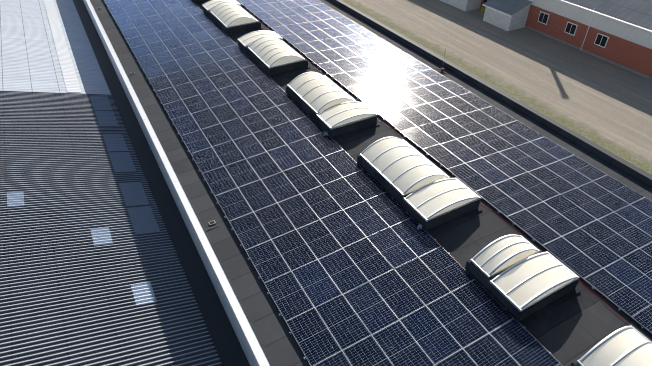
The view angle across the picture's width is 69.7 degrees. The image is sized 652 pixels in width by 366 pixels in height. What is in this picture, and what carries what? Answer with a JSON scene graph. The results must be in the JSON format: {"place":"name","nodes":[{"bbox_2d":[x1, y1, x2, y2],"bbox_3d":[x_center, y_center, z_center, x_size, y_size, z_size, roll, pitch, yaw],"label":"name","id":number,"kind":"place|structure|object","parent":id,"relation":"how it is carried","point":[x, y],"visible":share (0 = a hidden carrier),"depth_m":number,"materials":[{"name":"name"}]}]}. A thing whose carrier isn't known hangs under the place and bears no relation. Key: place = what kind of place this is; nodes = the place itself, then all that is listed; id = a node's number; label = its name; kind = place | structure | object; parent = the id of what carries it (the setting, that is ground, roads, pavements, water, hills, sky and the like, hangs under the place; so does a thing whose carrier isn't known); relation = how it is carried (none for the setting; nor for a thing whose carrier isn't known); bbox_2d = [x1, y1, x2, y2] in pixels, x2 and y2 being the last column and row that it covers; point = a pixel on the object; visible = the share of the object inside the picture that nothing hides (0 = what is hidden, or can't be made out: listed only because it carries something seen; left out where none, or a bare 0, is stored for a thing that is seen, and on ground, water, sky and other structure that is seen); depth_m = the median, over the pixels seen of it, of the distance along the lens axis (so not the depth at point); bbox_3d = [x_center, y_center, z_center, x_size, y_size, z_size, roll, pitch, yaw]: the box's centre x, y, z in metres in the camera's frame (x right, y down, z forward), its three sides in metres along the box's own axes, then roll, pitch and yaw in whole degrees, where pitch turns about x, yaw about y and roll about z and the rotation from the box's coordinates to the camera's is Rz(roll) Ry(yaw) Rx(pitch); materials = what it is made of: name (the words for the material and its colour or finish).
{"place":"outdoors","nodes":[
{"label":"outdoors","id":0,"kind":"place"},
{"bbox_2d":[0,0,110,93],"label":"metal roof","id":1,"kind":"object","parent":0,"point":[29,60],"visible":1,"depth_m":34.68,"materials":[{"name":"white metal"}]},
{"bbox_2d":[43,0,81,92],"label":"roof light strip","id":2,"kind":"object","parent":1,"relation":"on","point":[68,72],"visible":0.9,"depth_m":35.53,"materials":[{"name":"white plastic"}]},
{"bbox_2d":[0,91,221,365],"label":"corrugated roof","id":3,"kind":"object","parent":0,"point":[67,298],"visible":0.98,"depth_m":18.82,"materials":[{"name":"grey metal"}]},
{"bbox_2d":[7,191,24,206],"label":"roof light panel","id":4,"kind":"object","parent":3,"relation":"on","point":[15,198],"visible":1,"depth_m":20.55,"materials":[{"name":"blue"}]},
{"bbox_2d":[90,96,111,109],"bbox_3d":[-14.444,-5.146,30.059,1.019,0.367,2.050,-19,43,-22],"label":"roof light panel","id":5,"kind":"object","parent":3,"relation":"on","point":[100,102],"visible":0.92,"depth_m":30.05,"materials":[{"name":"grey"}]},
{"bbox_2d":[90,227,112,245],"bbox_3d":[-9.591,2.279,20.005,0.719,0.275,1.100,-19,43,-22],"label":"roof light panel","id":6,"kind":"object","parent":3,"relation":"on","point":[101,236],"visible":0.96,"depth_m":19.99,"materials":[{"name":"blue"}]},
{"bbox_2d":[95,110,117,124],"bbox_3d":[-13.417,-3.980,28.617,1.019,0.367,2.050,-19,43,-22],"label":"roof light panel","id":7,"kind":"object","parent":3,"relation":"on","point":[106,117],"visible":0.79,"depth_m":28.59,"materials":[{"name":"grey"}]},
{"bbox_2d":[103,134,128,150],"bbox_3d":[-11.955,-2.318,26.562,1.019,0.367,2.050,-19,43,-22],"label":"roof light panel","id":8,"kind":"object","parent":3,"relation":"on","point":[114,142],"visible":0.88,"depth_m":26.52,"materials":[{"name":"grey"}]},
{"bbox_2d":[109,152,135,171],"bbox_3d":[-10.929,-1.151,25.120,1.019,0.367,2.050,-19,43,-22],"label":"roof light panel","id":9,"kind":"object","parent":3,"relation":"on","point":[122,161],"visible":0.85,"depth_m":25.10,"materials":[{"name":"grey"}]},
{"bbox_2d":[119,182,148,205],"bbox_3d":[-9.466,0.510,23.066,1.018,0.366,2.050,-19,43,-22],"label":"roof light panel","id":10,"kind":"object","parent":3,"relation":"on","point":[133,193],"visible":0.98,"depth_m":23.04,"materials":[{"name":"grey"}]},
{"bbox_2d":[127,206,159,233],"bbox_3d":[-8.440,1.677,21.623,1.019,0.367,2.050,-19,43,-22],"label":"roof light panel","id":11,"kind":"object","parent":3,"relation":"on","point":[143,219],"visible":0.9,"depth_m":21.59,"materials":[{"name":"grey"}]},
{"bbox_2d":[131,281,156,305],"bbox_3d":[-7.024,4.241,18.016,0.719,0.275,1.150,-19,43,-22],"label":"roof light panel","id":12,"kind":"object","parent":3,"relation":"on","point":[143,293],"visible":0.98,"depth_m":18.01,"materials":[{"name":"blue"}]},
{"bbox_2d":[342,0,651,174],"bbox_3d":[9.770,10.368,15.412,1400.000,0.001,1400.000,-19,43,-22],"label":"ground","id":13,"kind":"structure","parent":0,"point":[604,104],"depth_m":40.01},
{"bbox_2d":[83,0,257,365],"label":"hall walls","id":14,"kind":"structure","parent":13,"relation":"on","point":[233,320],"depth_m":20.51,"materials":[{"name":"grey metal"}]},
{"bbox_2d":[73,0,249,365],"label":"valley gutter","id":15,"kind":"object","parent":14,"relation":"attached to","point":[227,345],"visible":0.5,"depth_m":21.75,"materials":[{"name":"grey metal"}]},
{"bbox_2d":[85,0,270,365],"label":"parapet cap","id":16,"kind":"object","parent":14,"relation":"attached to","point":[258,353],"visible":0.98,"depth_m":18.61,"materials":[{"name":"white metal"}]},
{"bbox_2d":[90,0,272,365],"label":"eaves upstand","id":17,"kind":"object","parent":14,"relation":"on","point":[254,330],"visible":0.75,"depth_m":18.48,"materials":[{"name":"metal"}]},
{"bbox_2d":[91,0,651,365],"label":"hall roof","id":18,"kind":"structure","parent":14,"relation":"on","point":[569,329],"depth_m":18.30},
{"bbox_2d":[95,7,220,230],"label":"roof outlets","id":19,"kind":"object","parent":18,"relation":"on","point":[211,223],"visible":0.85,"depth_m":18.89,"materials":[{"name":"metal"}]},
{"bbox_2d":[192,0,209,3],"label":"skylight base","id":20,"kind":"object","parent":18,"relation":"on","point":[198,1],"depth_m":38.77,"materials":[{"name":"metal"}]},
{"bbox_2d":[202,6,262,35],"bbox_3d":[-7.294,-12.581,35.712,2.900,0.650,5.860,-19,43,-22],"label":"skylight base","id":21,"kind":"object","parent":18,"relation":"on","point":[240,28],"depth_m":33.96,"materials":[{"name":"metal"}]},
{"bbox_2d":[202,0,257,27],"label":"rooflight","id":22,"kind":"object","parent":21,"relation":"on","point":[229,13],"visible":1,"depth_m":34.57,"materials":[{"name":"white plastic"}]},
{"bbox_2d":[238,40,309,77],"bbox_3d":[-3.578,-8.358,30.491,2.900,0.650,5.510,-19,43,-22],"label":"skylight base","id":23,"kind":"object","parent":18,"relation":"on","point":[284,69],"depth_m":28.86,"materials":[{"name":"metal"}]},
{"bbox_2d":[238,30,304,68],"bbox_3d":[-3.534,-8.847,30.126,2.720,0.566,5.070,-19,43,-22],"label":"rooflight","id":24,"kind":"object","parent":23,"relation":"on","point":[269,49],"visible":1,"depth_m":29.51,"materials":[{"name":"white plastic"}]},
{"bbox_2d":[285,76,379,139],"bbox_3d":[0.126,-4.148,25.287,2.900,0.650,5.610,-19,43,-22],"label":"skylight base","id":25,"kind":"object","parent":18,"relation":"on","point":[337,133],"depth_m":23.70,"materials":[{"name":"metal"}]},
{"bbox_2d":[287,72,376,135],"bbox_3d":[0.126,-4.437,25.053,3.226,1.043,5.170,-19,43,-22],"label":"rooflight","id":26,"kind":"object","parent":25,"relation":"on","point":[329,102],"visible":0.98,"depth_m":24.33,"materials":[{"name":"white plastic"}]},
{"bbox_2d":[104,0,562,365],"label":"solar field","id":27,"kind":"structure","parent":18,"relation":"on","point":[429,300],"depth_m":18.38,"materials":[{"name":"blue glass"}]},
{"bbox_2d":[199,7,627,339],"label":"solar cables","id":28,"kind":"object","parent":18,"relation":"on","point":[482,205],"visible":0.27,"depth_m":18.06,"materials":[{"name":"red plastic"}]},
{"bbox_2d":[355,140,481,233],"bbox_3d":[3.770,-0.007,20.168,2.900,0.650,5.360,-19,43,-22],"label":"skylight base","id":29,"kind":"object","parent":18,"relation":"on","point":[442,221],"depth_m":18.73,"materials":[{"name":"metal"}]},
{"bbox_2d":[360,137,480,229],"bbox_3d":[3.770,-0.296,19.934,3.226,1.043,4.920,-19,43,-22],"label":"rooflight","id":30,"kind":"object","parent":29,"relation":"on","point":[402,167],"visible":0.98,"depth_m":19.29,"materials":[{"name":"white plastic"}]},
{"bbox_2d":[431,50,452,73],"bbox_3d":[7.349,-7.668,29.162,1.085,1.550,1.085,-8,40,-10],"label":"lightning rod","id":31,"kind":"object","parent":18,"relation":"on","point":[442,69],"visible":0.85,"depth_m":29.51,"materials":[{"name":"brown metal"}]},
{"bbox_2d":[237,0,651,333],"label":"solar field","id":32,"kind":"structure","parent":18,"relation":"on","point":[591,225],"depth_m":21.96,"materials":[{"name":"blue glass"}]},
{"bbox_2d":[330,0,651,186],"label":"parapet","id":33,"kind":"structure","parent":18,"relation":"on","point":[636,172],"depth_m":25.95,"materials":[{"name":"metal"}]},
{"bbox_2d":[462,235,580,325],"bbox_3d":[6.639,3.253,16.138,2.900,0.650,2.810,-19,43,-22],"label":"skylight base","id":34,"kind":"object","parent":18,"relation":"on","point":[529,314],"depth_m":15.38,"materials":[{"name":"metal"}]},
{"bbox_2d":[470,234,578,311],"bbox_3d":[6.682,2.764,15.773,2.720,0.566,2.370,-19,43,-22],"label":"rooflight","id":35,"kind":"object","parent":34,"relation":"on","point":[529,276],"visible":1,"depth_m":15.61,"materials":[{"name":"white plastic"}]},
{"bbox_2d":[563,323,651,365],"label":"skylight base","id":36,"kind":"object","parent":18,"relation":"on","point":[572,362],"depth_m":13.89,"materials":[{"name":"metal"}]},
{"bbox_2d":[576,325,651,365],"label":"rooflight","id":37,"kind":"object","parent":36,"relation":"on","point":[630,345],"visible":1,"depth_m":13.13,"materials":[{"name":"white plastic"}]},
{"bbox_2d":[440,0,480,11],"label":"building wall","id":38,"kind":"structure","parent":13,"relation":"on","point":[471,4],"depth_m":51.81,"materials":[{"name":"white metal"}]},
{"bbox_2d":[481,0,488,12],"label":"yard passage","id":39,"kind":"object","parent":13,"relation":"on","point":[483,9],"visible":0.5,"depth_m":51.19,"materials":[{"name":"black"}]},
{"bbox_2d":[483,4,530,30],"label":"shed","id":40,"kind":"structure","parent":13,"relation":"on","point":[501,20],"depth_m":47.24,"materials":[{"name":"white metal"}]},
{"bbox_2d":[482,4,511,30],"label":"shed trim","id":41,"kind":"structure","parent":40,"relation":"attached to","point":[499,12],"depth_m":46.85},
{"bbox_2d":[484,0,531,15],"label":"shed roof","id":42,"kind":"structure","parent":40,"relation":"on","point":[511,7],"depth_m":46.91,"materials":[{"name":"grey metal"}]},
{"bbox_2d":[480,0,651,78],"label":"brick building","id":43,"kind":"structure","parent":0,"point":[628,47],"depth_m":41.63,"materials":[{"name":"red brick"}]},
{"bbox_2d":[537,8,608,50],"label":"windows","id":44,"kind":"structure","parent":43,"relation":"in","point":[601,40],"depth_m":43.31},
{"bbox_2d":[558,0,651,32],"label":"roof edge trim","id":45,"kind":"structure","parent":43,"relation":"attached to","point":[610,17],"depth_m":39.80,"materials":[{"name":"white metal"}]},
{"bbox_2d":[566,0,651,29],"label":"building roof","id":46,"kind":"structure","parent":43,"relation":"on","point":[637,12],"depth_m":39.57,"materials":[{"name":"white metal"}]}
]}

